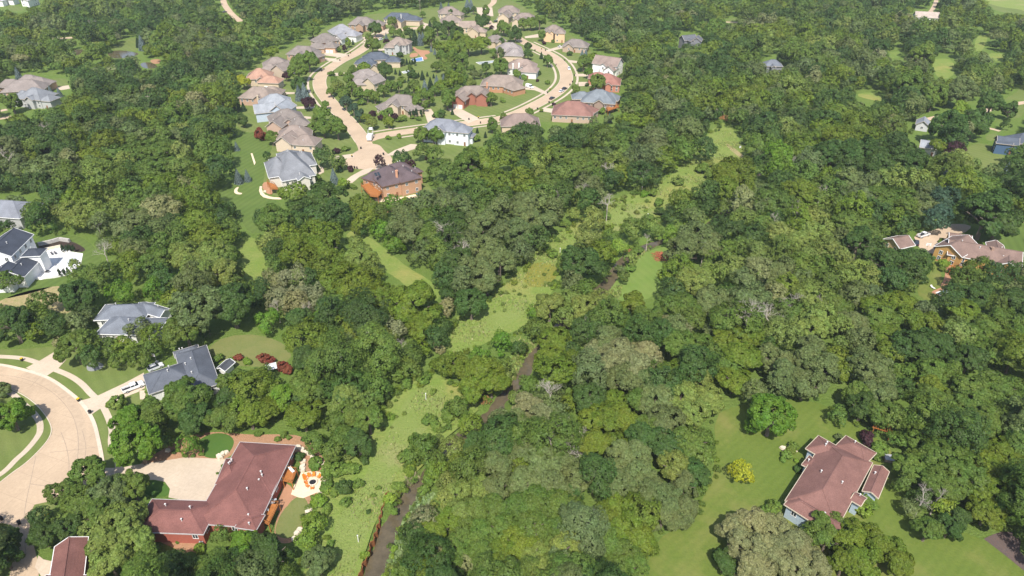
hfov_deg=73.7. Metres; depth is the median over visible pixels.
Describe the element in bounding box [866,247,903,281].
broadleaf tree
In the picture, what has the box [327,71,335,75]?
shrub
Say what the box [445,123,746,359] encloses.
meadow
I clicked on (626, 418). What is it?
broadleaf tree
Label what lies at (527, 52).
garden tree
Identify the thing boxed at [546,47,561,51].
driveway
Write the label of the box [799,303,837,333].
broadleaf tree
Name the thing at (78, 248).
mulch bed
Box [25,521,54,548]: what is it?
broadleaf tree
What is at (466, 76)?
garden tree
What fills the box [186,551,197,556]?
lawn
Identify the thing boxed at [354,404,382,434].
broadleaf tree
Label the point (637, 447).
broadleaf tree
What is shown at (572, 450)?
dead tree
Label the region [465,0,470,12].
spruce tree
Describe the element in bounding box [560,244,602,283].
broadleaf tree
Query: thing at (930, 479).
broadleaf tree
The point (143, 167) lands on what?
broadleaf tree
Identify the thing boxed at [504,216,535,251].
broadleaf tree
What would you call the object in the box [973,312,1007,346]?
broadleaf tree
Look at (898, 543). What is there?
broadleaf tree
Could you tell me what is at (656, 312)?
broadleaf tree
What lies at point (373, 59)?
house
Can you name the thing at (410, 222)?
broadleaf tree
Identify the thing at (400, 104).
house
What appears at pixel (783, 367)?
broadleaf tree
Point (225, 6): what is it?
gravel lane
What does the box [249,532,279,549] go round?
broadleaf tree
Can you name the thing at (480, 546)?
broadleaf tree
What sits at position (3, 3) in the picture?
house
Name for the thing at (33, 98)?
house
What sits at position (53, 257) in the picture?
patio
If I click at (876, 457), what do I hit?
shrub
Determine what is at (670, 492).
broadleaf tree
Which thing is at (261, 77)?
house
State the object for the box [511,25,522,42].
garden tree
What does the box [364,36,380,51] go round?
garden tree
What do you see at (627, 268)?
shrub
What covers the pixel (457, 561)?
broadleaf tree
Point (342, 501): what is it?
shrub
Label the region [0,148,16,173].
dead tree
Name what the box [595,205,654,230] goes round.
meadow
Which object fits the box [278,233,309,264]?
broadleaf tree
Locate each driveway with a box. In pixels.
[27,352,65,374]
[35,555,51,575]
[58,85,69,89]
[82,373,144,413]
[105,457,224,500]
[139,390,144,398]
[296,106,313,108]
[317,165,323,173]
[324,53,347,57]
[325,58,340,61]
[335,154,353,158]
[347,168,372,182]
[387,144,416,154]
[424,109,434,121]
[449,108,478,122]
[476,7,492,15]
[525,34,537,37]
[525,86,546,94]
[543,108,551,112]
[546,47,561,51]
[578,82,591,85]
[914,224,970,253]
[984,532,1023,569]
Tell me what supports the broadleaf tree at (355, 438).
on the meadow at (379, 433)
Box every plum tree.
[281,72,289,81]
[300,97,315,110]
[391,113,397,118]
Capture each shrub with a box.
[0,381,11,397]
[105,394,127,409]
[193,542,204,554]
[212,353,223,361]
[233,353,243,359]
[243,357,251,364]
[254,430,262,436]
[255,353,269,362]
[263,355,275,363]
[274,436,280,441]
[276,361,288,371]
[280,430,287,438]
[282,365,292,373]
[293,452,304,460]
[300,511,318,525]
[308,456,322,471]
[309,494,327,508]
[315,174,320,180]
[319,480,332,491]
[320,460,331,477]
[321,502,331,515]
[326,539,334,547]
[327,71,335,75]
[330,461,347,477]
[330,486,338,497]
[335,479,352,493]
[339,496,351,507]
[340,145,348,150]
[342,462,361,473]
[347,165,352,171]
[352,478,364,488]
[357,98,366,104]
[359,455,368,465]
[360,551,369,558]
[368,110,375,115]
[371,390,390,403]
[382,492,397,503]
[384,387,395,396]
[384,502,393,509]
[389,507,397,514]
[390,481,405,490]
[391,545,397,551]
[391,566,406,575]
[396,449,409,462]
[397,76,405,82]
[402,376,411,388]
[404,466,414,477]
[406,70,417,77]
[407,432,424,446]
[407,458,415,468]
[416,375,428,385]
[418,484,429,494]
[421,413,436,424]
[421,469,441,485]
[430,388,436,394]
[430,420,440,431]
[432,340,445,354]
[437,112,444,117]
[440,406,456,422]
[473,135,480,141]
[541,245,550,251]
[546,248,557,258]
[559,220,570,226]
[598,107,605,113]
[601,224,611,230]
[603,211,610,218]
[614,265,625,273]
[625,263,636,271]
[633,245,643,252]
[640,190,647,196]
[648,188,656,195]
[654,198,663,205]
[654,207,665,214]
[671,176,684,185]
[694,162,709,172]
[701,159,714,166]
[705,169,712,180]
[760,504,770,512]
[767,498,782,516]
[781,449,792,459]
[788,440,800,450]
[794,464,802,473]
[833,433,843,438]
[855,503,872,518]
[859,429,873,446]
[861,492,873,504]
[870,440,889,457]
[872,503,879,509]
[874,455,882,461]
[937,259,950,267]
[939,266,946,270]
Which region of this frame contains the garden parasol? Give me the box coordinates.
[268,362,276,369]
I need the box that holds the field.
[986,0,1023,10]
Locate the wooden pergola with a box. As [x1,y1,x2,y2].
[872,423,892,438]
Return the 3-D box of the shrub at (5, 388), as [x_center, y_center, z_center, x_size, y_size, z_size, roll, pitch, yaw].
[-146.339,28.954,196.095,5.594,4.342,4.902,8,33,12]
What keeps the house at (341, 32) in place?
on the lawn at (451, 151)
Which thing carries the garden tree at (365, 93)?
on the lawn at (451, 151)
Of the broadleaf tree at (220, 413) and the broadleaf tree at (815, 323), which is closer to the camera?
the broadleaf tree at (220, 413)
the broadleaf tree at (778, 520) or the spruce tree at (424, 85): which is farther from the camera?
the spruce tree at (424, 85)
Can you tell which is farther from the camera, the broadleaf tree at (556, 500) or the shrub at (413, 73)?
the shrub at (413, 73)
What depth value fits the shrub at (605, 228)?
279.76 m
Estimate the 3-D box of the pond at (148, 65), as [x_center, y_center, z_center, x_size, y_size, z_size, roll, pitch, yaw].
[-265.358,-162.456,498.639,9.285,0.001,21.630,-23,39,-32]
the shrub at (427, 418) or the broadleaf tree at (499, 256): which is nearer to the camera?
the shrub at (427, 418)
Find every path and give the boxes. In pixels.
[259,188,280,198]
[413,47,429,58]
[941,266,952,285]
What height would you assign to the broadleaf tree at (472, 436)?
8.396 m
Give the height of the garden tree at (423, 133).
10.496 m
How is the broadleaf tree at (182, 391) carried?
on the ground at (276, 424)
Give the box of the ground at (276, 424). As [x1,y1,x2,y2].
[0,0,1023,575]
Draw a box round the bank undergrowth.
[297,120,876,575]
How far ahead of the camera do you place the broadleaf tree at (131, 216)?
268.79 m
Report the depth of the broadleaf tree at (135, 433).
168.72 m
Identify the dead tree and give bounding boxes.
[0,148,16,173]
[93,242,111,261]
[432,220,461,240]
[534,379,560,400]
[561,435,581,456]
[598,194,611,220]
[724,296,766,325]
[761,302,783,319]
[779,293,800,306]
[915,485,932,515]
[929,489,947,514]
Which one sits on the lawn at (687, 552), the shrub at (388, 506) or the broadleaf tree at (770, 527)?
the broadleaf tree at (770, 527)
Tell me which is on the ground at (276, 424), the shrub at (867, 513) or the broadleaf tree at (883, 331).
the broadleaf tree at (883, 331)
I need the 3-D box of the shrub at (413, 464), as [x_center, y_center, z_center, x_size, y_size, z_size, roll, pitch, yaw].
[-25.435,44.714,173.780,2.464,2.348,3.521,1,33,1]
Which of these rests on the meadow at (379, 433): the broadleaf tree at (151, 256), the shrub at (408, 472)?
the shrub at (408, 472)
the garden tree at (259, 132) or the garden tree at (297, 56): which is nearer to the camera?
the garden tree at (259, 132)
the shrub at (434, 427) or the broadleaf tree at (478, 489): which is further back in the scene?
the shrub at (434, 427)
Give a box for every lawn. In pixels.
[0,107,8,116]
[0,234,101,297]
[0,347,147,575]
[7,6,22,10]
[51,78,67,85]
[112,38,136,50]
[145,481,168,496]
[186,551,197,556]
[198,433,233,457]
[210,335,290,366]
[217,132,281,232]
[236,0,615,205]
[275,497,307,537]
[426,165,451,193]
[611,247,669,300]
[644,400,1023,575]
[726,18,738,21]
[889,51,906,57]
[915,257,941,299]
[967,143,1006,172]
[986,133,996,140]
[989,4,1023,13]
[998,224,1023,260]
[1006,85,1023,99]
[1006,105,1023,117]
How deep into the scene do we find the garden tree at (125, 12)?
602.80 m
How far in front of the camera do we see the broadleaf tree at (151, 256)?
242.30 m
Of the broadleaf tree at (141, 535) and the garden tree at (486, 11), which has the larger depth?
the garden tree at (486, 11)
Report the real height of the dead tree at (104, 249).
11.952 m
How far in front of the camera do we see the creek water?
171.70 m
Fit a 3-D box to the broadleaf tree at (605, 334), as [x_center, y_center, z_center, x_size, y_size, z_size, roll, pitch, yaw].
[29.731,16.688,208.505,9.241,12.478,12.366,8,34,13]
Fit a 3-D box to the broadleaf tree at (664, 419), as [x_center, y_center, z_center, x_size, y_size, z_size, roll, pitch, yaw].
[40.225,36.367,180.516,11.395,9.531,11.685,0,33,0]
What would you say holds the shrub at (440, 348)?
on the ground at (276, 424)
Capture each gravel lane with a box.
[220,0,242,21]
[928,0,938,11]
[928,101,1023,119]
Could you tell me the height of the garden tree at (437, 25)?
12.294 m
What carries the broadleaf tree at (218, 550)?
on the ground at (276, 424)
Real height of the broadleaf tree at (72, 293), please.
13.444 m
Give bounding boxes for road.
[0,366,104,575]
[313,27,417,149]
[346,144,391,168]
[360,25,572,142]
[487,0,496,25]
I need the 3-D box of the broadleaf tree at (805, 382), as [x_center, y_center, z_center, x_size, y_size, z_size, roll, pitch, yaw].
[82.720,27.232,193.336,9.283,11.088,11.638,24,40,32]
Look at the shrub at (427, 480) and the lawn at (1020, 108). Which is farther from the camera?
the lawn at (1020, 108)
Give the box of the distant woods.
[0,0,1023,575]
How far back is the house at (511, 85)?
440.97 m
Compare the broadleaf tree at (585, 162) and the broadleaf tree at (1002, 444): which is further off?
the broadleaf tree at (585, 162)
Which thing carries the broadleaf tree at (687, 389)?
on the ground at (276, 424)
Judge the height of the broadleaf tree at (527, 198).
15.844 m
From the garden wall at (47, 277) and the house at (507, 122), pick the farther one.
the house at (507, 122)
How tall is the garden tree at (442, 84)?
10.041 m
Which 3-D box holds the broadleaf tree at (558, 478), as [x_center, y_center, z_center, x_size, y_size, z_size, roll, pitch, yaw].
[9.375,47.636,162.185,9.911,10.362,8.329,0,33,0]
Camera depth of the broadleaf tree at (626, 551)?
146.74 m
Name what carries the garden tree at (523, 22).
on the lawn at (451, 151)
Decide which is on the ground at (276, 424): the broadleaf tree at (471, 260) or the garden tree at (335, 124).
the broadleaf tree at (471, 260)
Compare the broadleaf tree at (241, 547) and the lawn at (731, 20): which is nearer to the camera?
the broadleaf tree at (241, 547)
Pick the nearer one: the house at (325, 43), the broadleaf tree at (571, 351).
the broadleaf tree at (571, 351)
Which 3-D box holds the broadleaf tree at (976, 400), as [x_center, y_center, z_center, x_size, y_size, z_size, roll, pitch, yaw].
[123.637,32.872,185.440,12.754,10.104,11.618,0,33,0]
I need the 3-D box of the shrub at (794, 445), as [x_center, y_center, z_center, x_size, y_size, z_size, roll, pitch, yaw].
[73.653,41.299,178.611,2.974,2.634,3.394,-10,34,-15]
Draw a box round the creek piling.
[358,491,388,575]
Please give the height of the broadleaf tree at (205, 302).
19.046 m
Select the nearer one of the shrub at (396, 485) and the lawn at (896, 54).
the shrub at (396, 485)
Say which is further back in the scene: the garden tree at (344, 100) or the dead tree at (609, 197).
the garden tree at (344, 100)
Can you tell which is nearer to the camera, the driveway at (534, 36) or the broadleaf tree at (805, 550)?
the broadleaf tree at (805, 550)
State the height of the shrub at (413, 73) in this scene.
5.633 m
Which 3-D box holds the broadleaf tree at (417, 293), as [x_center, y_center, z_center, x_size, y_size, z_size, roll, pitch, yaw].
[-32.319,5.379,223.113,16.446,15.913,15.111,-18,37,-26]
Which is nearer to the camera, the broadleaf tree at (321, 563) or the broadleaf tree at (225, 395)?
the broadleaf tree at (321, 563)
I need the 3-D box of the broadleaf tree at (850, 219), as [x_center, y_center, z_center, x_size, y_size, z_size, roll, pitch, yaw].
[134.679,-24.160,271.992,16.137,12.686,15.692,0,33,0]
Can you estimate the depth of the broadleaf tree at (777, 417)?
176.57 m
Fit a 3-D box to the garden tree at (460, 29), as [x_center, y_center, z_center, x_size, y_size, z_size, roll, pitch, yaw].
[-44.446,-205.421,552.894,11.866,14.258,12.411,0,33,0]
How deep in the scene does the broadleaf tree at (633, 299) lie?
221.63 m
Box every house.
[0,0,19,6]
[0,74,57,98]
[0,200,43,228]
[0,227,52,292]
[15,87,61,108]
[21,0,39,6]
[45,536,89,575]
[93,302,171,342]
[143,344,219,400]
[143,442,298,543]
[238,86,285,105]
[246,68,284,87]
[253,93,296,122]
[262,57,294,78]
[264,149,316,192]
[265,108,309,135]
[274,125,322,153]
[286,45,324,62]
[310,33,339,52]
[328,24,362,44]
[347,16,385,32]
[351,68,385,90]
[354,52,400,72]
[361,160,423,202]
[375,94,423,117]
[383,12,422,27]
[384,37,412,55]
[423,118,475,145]
[437,6,464,19]
[440,15,461,27]
[452,85,489,108]
[459,21,486,37]
[480,74,526,96]
[487,35,506,47]
[495,42,524,61]
[498,5,519,23]
[500,113,540,132]
[506,59,539,78]
[511,12,533,27]
[544,25,565,42]
[551,100,598,123]
[562,39,589,52]
[571,89,620,115]
[588,72,620,92]
[592,55,623,75]
[678,34,702,47]
[762,59,782,72]
[783,435,889,545]
[912,11,939,20]
[918,139,937,156]
[931,232,1022,279]
[991,133,1023,154]
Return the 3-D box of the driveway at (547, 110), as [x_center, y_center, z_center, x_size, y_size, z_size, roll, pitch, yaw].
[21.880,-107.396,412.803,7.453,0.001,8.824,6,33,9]
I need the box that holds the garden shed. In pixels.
[216,358,235,373]
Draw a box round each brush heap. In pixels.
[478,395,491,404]
[650,251,667,261]
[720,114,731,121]
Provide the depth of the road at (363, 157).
348.42 m
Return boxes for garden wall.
[35,273,68,279]
[37,237,70,245]
[46,245,59,250]
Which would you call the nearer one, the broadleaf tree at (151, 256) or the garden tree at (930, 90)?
the broadleaf tree at (151, 256)
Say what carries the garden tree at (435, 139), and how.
on the lawn at (451, 151)
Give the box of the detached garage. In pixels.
[884,235,915,249]
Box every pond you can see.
[73,49,82,54]
[108,50,137,58]
[141,62,156,68]
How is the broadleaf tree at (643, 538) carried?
on the ground at (276, 424)
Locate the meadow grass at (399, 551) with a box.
[322,123,748,575]
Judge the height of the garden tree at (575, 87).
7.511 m
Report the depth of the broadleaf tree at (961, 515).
154.30 m
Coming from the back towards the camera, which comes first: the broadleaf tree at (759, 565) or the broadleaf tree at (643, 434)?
the broadleaf tree at (643, 434)
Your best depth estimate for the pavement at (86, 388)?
201.62 m
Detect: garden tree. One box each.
[0,92,22,113]
[119,7,133,17]
[237,74,250,89]
[237,112,247,127]
[255,127,263,140]
[262,46,278,56]
[264,130,278,145]
[287,58,308,76]
[290,53,306,64]
[290,76,306,89]
[300,50,319,72]
[303,21,320,37]
[307,121,315,135]
[312,104,330,118]
[313,118,327,137]
[326,87,335,97]
[327,115,346,139]
[330,79,344,94]
[336,86,350,97]
[338,95,352,110]
[343,72,353,82]
[345,37,350,46]
[346,80,356,92]
[347,65,358,73]
[347,103,358,115]
[351,86,363,99]
[354,108,363,122]
[357,61,370,69]
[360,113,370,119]
[361,89,371,102]
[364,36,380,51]
[365,33,371,38]
[365,116,377,126]
[367,21,381,37]
[368,89,379,103]
[376,84,389,97]
[377,61,392,80]
[382,115,393,128]
[383,107,393,116]
[386,79,394,91]
[387,16,396,25]
[388,26,398,37]
[393,80,402,92]
[402,87,410,94]
[404,28,413,39]
[406,64,413,71]
[407,78,420,92]
[411,90,427,108]
[413,126,428,142]
[417,25,423,34]
[422,27,438,46]
[423,90,434,106]
[427,130,437,143]
[428,126,444,143]
[429,85,439,96]
[430,61,439,72]
[431,21,441,35]
[432,41,448,50]
[434,79,450,90]
[436,49,445,58]
[438,56,456,74]
[440,88,455,109]
[441,20,455,35]
[444,39,458,52]
[444,70,463,87]
[446,49,458,62]
[450,25,463,38]
[452,84,460,90]
[453,30,463,42]
[453,39,466,52]
[455,63,465,73]
[457,51,468,70]
[459,35,478,56]
[460,73,468,82]
[462,7,469,16]
[466,64,475,70]
[466,78,476,85]
[469,70,477,79]
[470,6,476,14]
[472,36,491,53]
[475,13,488,26]
[478,69,484,79]
[482,4,489,14]
[482,64,489,73]
[486,92,497,106]
[487,116,497,132]
[489,48,496,58]
[492,29,499,35]
[492,57,508,74]
[494,47,504,57]
[497,20,510,35]
[499,112,506,120]
[507,30,513,41]
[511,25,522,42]
[513,69,520,76]
[518,18,527,30]
[523,48,532,59]
[524,42,531,48]
[525,107,533,114]
[527,17,535,30]
[534,15,545,29]
[538,30,545,41]
[543,54,552,67]
[571,84,579,92]
[577,54,591,71]
[583,67,592,78]
[587,52,597,66]
[590,73,605,88]
[879,113,898,133]
[891,65,923,98]
[907,40,934,66]
[922,82,948,111]
[928,109,968,138]
[942,75,981,101]
[952,100,971,113]
[963,107,994,140]
[976,90,1006,112]
[1001,100,1017,120]
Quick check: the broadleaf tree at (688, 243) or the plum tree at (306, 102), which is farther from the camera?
the plum tree at (306, 102)
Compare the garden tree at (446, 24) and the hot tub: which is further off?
the garden tree at (446, 24)
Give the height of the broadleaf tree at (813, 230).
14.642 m
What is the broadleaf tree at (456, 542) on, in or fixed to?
on the ground at (276, 424)
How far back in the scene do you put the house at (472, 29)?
573.03 m
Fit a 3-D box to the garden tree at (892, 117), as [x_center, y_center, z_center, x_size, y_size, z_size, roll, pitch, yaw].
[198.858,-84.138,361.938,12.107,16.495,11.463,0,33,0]
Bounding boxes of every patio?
[38,248,82,279]
[262,182,271,193]
[276,483,292,510]
[291,471,322,497]
[375,194,416,201]
[410,53,417,56]
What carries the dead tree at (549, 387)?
on the ground at (276, 424)
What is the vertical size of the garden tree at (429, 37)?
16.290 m
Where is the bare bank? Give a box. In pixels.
[151,59,159,63]
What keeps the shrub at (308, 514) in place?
on the ground at (276, 424)
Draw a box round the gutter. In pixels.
[0,364,102,459]
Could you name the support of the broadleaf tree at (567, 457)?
on the ground at (276, 424)
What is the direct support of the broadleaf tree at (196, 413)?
on the ground at (276, 424)
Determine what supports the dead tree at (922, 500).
on the lawn at (687, 552)
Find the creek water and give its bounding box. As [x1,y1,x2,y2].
[364,145,780,575]
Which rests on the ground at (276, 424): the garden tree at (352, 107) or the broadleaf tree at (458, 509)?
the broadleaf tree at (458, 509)
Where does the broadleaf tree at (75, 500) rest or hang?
on the ground at (276, 424)
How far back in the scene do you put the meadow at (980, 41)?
558.07 m
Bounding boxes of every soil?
[0,286,68,313]
[726,145,746,158]
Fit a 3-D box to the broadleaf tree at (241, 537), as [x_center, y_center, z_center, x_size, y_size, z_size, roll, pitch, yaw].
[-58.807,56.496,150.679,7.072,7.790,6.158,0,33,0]
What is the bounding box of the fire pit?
[308,478,317,486]
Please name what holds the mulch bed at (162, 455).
on the ground at (276, 424)
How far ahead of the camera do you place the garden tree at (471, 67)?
473.03 m
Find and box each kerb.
[0,389,51,481]
[2,364,103,459]
[313,27,411,141]
[326,29,414,133]
[416,48,559,127]
[471,42,572,125]
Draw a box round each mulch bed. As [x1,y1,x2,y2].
[38,241,84,251]
[141,432,324,471]
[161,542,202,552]
[274,493,316,542]
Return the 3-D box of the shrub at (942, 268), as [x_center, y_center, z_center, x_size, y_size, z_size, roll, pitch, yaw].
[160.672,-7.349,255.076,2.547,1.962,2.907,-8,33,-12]
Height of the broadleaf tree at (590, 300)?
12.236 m
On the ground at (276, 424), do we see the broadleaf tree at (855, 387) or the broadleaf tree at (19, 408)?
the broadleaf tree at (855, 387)
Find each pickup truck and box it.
[121,380,144,392]
[916,231,930,237]
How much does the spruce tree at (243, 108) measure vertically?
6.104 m
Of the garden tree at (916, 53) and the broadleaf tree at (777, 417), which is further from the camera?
the garden tree at (916, 53)
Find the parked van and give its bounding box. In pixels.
[525,83,533,88]
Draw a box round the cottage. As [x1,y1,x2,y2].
[915,116,930,131]
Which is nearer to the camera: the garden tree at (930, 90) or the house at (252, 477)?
the house at (252, 477)
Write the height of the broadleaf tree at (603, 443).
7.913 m
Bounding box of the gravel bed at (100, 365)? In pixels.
[87,362,102,370]
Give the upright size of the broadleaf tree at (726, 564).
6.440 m
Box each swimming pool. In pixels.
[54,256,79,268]
[411,57,422,61]
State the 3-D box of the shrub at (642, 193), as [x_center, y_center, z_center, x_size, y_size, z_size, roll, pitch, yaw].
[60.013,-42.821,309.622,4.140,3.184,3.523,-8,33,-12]
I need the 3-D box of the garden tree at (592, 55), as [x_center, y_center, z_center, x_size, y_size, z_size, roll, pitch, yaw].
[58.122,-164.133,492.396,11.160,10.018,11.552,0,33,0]
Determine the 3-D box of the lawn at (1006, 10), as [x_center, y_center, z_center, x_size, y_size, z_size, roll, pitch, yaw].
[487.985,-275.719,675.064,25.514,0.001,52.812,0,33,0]
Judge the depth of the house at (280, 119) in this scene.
377.46 m
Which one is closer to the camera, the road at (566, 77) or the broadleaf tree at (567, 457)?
the broadleaf tree at (567, 457)
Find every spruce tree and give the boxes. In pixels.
[15,67,21,79]
[57,87,63,96]
[138,35,145,50]
[234,141,239,151]
[234,169,243,184]
[237,103,241,112]
[241,102,246,111]
[244,169,251,182]
[295,85,302,101]
[301,83,309,97]
[330,168,337,184]
[335,161,343,172]
[411,30,417,45]
[417,32,423,45]
[420,71,424,80]
[422,79,427,89]
[428,77,432,89]
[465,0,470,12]
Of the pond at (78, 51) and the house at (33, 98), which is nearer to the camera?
the house at (33, 98)
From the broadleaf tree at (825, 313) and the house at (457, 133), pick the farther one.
the house at (457, 133)
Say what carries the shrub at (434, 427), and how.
on the meadow at (379, 433)
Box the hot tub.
[883,454,893,462]
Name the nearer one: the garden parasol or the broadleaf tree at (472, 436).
the broadleaf tree at (472, 436)
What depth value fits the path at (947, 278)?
251.00 m
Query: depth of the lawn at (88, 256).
260.77 m
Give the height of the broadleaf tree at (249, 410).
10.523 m
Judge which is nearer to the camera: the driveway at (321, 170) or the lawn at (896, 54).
the driveway at (321, 170)
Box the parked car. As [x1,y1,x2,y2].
[147,362,163,371]
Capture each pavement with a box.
[0,355,121,467]
[0,391,43,475]
[307,29,385,106]
[373,115,495,131]
[397,42,578,137]
[504,51,556,112]
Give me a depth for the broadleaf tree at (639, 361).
194.05 m
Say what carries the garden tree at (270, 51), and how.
on the lawn at (451, 151)
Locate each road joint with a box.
[6,375,78,457]
[24,457,35,553]
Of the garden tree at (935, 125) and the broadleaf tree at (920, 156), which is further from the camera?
the garden tree at (935, 125)
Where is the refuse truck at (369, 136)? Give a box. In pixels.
[367,127,372,140]
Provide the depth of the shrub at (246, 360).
208.04 m
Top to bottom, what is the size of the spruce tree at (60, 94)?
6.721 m
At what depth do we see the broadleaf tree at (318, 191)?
279.69 m
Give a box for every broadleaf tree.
[0,305,34,343]
[0,397,35,430]
[0,526,22,547]
[0,543,25,571]
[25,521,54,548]
[32,133,70,164]
[42,478,75,504]
[51,512,85,538]
[52,328,93,364]
[57,278,100,311]
[58,482,97,518]
[67,454,105,483]
[84,473,127,506]
[84,523,123,555]
[85,496,112,527]
[86,542,135,575]
[91,500,148,549]
[107,403,142,428]
[107,420,163,466]
[113,468,149,500]
[116,140,153,161]
[120,551,155,575]
[121,207,156,237]
[129,524,154,557]
[131,155,177,183]
[133,245,171,278]
[133,539,161,562]
[137,396,168,428]
[139,138,180,156]
[160,399,192,420]
[162,315,202,346]
[162,375,213,412]
[165,240,200,268]
[167,285,224,336]
[168,554,191,575]
[177,401,211,435]
[178,254,219,284]
[183,555,209,575]
[196,238,231,271]
[202,405,233,427]
[207,546,232,571]
[209,258,244,285]
[212,386,242,407]
[214,546,246,575]
[215,368,252,387]
[217,282,255,328]
[227,530,259,550]
[228,396,267,429]
[231,544,254,575]
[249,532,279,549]
[251,537,295,575]
[252,396,279,419]
[255,203,294,233]
[269,383,294,412]
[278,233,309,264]
[283,399,322,431]
[284,307,314,343]
[289,369,323,402]
[292,342,329,369]
[300,544,335,575]
[301,179,348,214]
[303,354,335,374]
[306,228,339,263]
[315,287,351,313]
[324,260,362,284]
[327,383,365,414]
[327,425,351,452]
[336,353,363,382]
[336,400,360,427]
[342,241,377,277]
[342,427,372,456]
[343,295,370,312]
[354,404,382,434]
[360,356,382,374]
[362,280,394,309]
[388,279,436,322]
[392,213,423,250]
[405,313,436,344]
[415,221,443,252]
[421,519,446,537]
[434,505,461,531]
[440,247,471,274]
[440,533,469,559]
[440,554,462,574]
[445,351,468,378]
[445,478,471,501]
[447,497,474,523]
[449,515,473,542]
[452,145,481,173]
[453,287,487,319]
[457,355,506,395]
[458,254,493,283]
[459,375,490,403]
[462,430,487,455]
[464,208,498,236]
[464,519,492,544]
[465,496,487,525]
[467,534,504,569]
[468,233,504,257]
[468,474,488,497]
[471,262,501,296]
[476,450,512,480]
[480,370,511,398]
[482,471,508,498]
[483,492,507,524]
[486,434,515,459]
[486,552,515,575]
[488,246,516,275]
[488,512,517,539]
[491,537,515,558]
[500,525,539,559]
[501,192,540,212]
[502,491,529,520]
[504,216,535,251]
[506,407,526,437]
[507,438,532,465]
[507,463,540,493]
[510,203,538,233]
[511,391,542,417]
[517,509,552,542]
[519,483,555,523]
[520,541,550,575]
[523,445,563,483]
[529,402,559,439]
[533,210,559,240]
[534,292,565,321]
[534,342,562,370]
[536,469,572,494]
[537,326,572,351]
[543,551,560,566]
[547,488,584,520]
[549,528,583,561]
[550,147,585,174]
[550,516,578,536]
[555,442,579,476]
[557,348,582,379]
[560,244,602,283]
[560,461,593,495]
[565,153,601,184]
[571,294,603,320]
[572,381,606,411]
[574,431,601,454]
[577,403,603,428]
[584,338,607,365]
[587,428,612,454]
[591,399,623,430]
[591,499,623,524]
[592,526,622,556]
[594,347,621,384]
[596,325,625,347]
[598,551,630,575]
[599,467,638,497]
[601,336,637,361]
[604,361,643,392]
[604,438,636,469]
[606,389,628,406]
[606,492,634,511]
[608,402,639,433]
[610,509,641,539]
[611,537,644,567]
[614,351,651,374]
[619,290,646,314]
[621,459,653,480]
[621,524,656,555]
[621,551,649,575]
[624,387,649,412]
[624,421,658,453]
[626,470,663,493]
[628,439,652,464]
[631,305,662,333]
[631,340,661,361]
[633,477,662,513]
[635,414,656,428]
[638,369,656,386]
[638,384,673,413]
[646,404,686,434]
[646,426,687,461]
[650,502,678,531]
[652,482,683,516]
[656,449,693,480]
[658,358,693,381]
[659,313,689,338]
[661,510,691,530]
[663,329,706,357]
[666,233,702,268]
[667,292,701,314]
[669,380,698,406]
[669,469,698,497]
[671,267,710,295]
[671,424,716,461]
[676,219,716,259]
[678,397,711,429]
[678,456,710,486]
[678,493,698,522]
[689,368,713,387]
[691,332,714,354]
[693,283,728,318]
[696,382,724,413]
[699,231,731,261]
[706,351,743,375]
[707,296,743,318]
[711,155,743,195]
[711,546,737,575]
[712,325,752,350]
[713,513,750,545]
[715,366,751,394]
[721,339,766,368]
[727,528,766,563]
[728,281,773,324]
[733,506,768,534]
[734,544,778,575]
[739,325,767,347]
[747,393,797,436]
[751,522,779,547]
[759,342,793,372]
[765,256,796,289]
[765,512,791,533]
[766,534,797,571]
[767,358,796,392]
[775,231,812,256]
[776,524,811,550]
[778,548,815,575]
[780,178,818,211]
[787,366,825,399]
[791,334,826,367]
[794,316,827,344]
[794,532,822,561]
[799,221,833,245]
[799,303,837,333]
[802,351,839,393]
[805,510,830,531]
[806,139,855,174]
[809,550,832,575]
[810,523,841,552]
[824,293,854,312]
[826,546,860,575]
[830,209,874,231]
[832,524,865,549]
[837,310,870,333]
[840,225,871,258]
[841,380,872,404]
[841,516,870,537]
[843,540,882,575]
[844,136,877,166]
[844,390,878,420]
[847,350,896,384]
[858,294,895,311]
[861,145,902,175]
[861,304,903,330]
[862,379,898,401]
[862,522,892,562]
[863,185,901,208]
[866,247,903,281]
[867,399,899,428]
[870,320,904,349]
[881,290,917,311]
[882,534,907,553]
[884,547,915,575]
[886,140,924,176]
[891,448,927,481]
[897,247,923,281]
[899,148,929,179]
[900,327,945,365]
[903,428,937,448]
[909,310,941,329]
[909,515,945,541]
[910,374,947,402]
[912,357,956,385]
[917,381,956,401]
[918,435,974,473]
[920,463,973,503]
[927,400,973,429]
[936,331,964,357]
[936,512,965,541]
[938,450,997,495]
[943,297,980,318]
[943,344,990,373]
[944,505,972,530]
[947,430,988,452]
[950,374,999,402]
[953,390,998,423]
[954,322,988,345]
[957,282,995,310]
[958,187,1013,239]
[965,494,1009,530]
[968,472,1020,507]
[970,404,1003,439]
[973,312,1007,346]
[973,448,1007,482]
[975,205,1023,240]
[978,368,1023,399]
[988,307,1023,328]
[988,436,1023,464]
[989,343,1023,373]
[989,394,1022,418]
[991,493,1023,524]
[994,287,1023,313]
[996,423,1023,448]
[1002,322,1023,342]
[1008,471,1023,485]
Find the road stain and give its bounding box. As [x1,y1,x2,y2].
[21,372,85,460]
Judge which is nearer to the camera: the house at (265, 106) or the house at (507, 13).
the house at (265, 106)
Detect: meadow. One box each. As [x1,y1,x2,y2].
[240,236,271,298]
[303,374,477,575]
[330,385,443,575]
[346,231,439,300]
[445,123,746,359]
[473,299,527,333]
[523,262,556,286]
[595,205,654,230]
[858,93,886,100]
[933,59,954,78]
[975,34,986,50]
[989,53,1003,61]

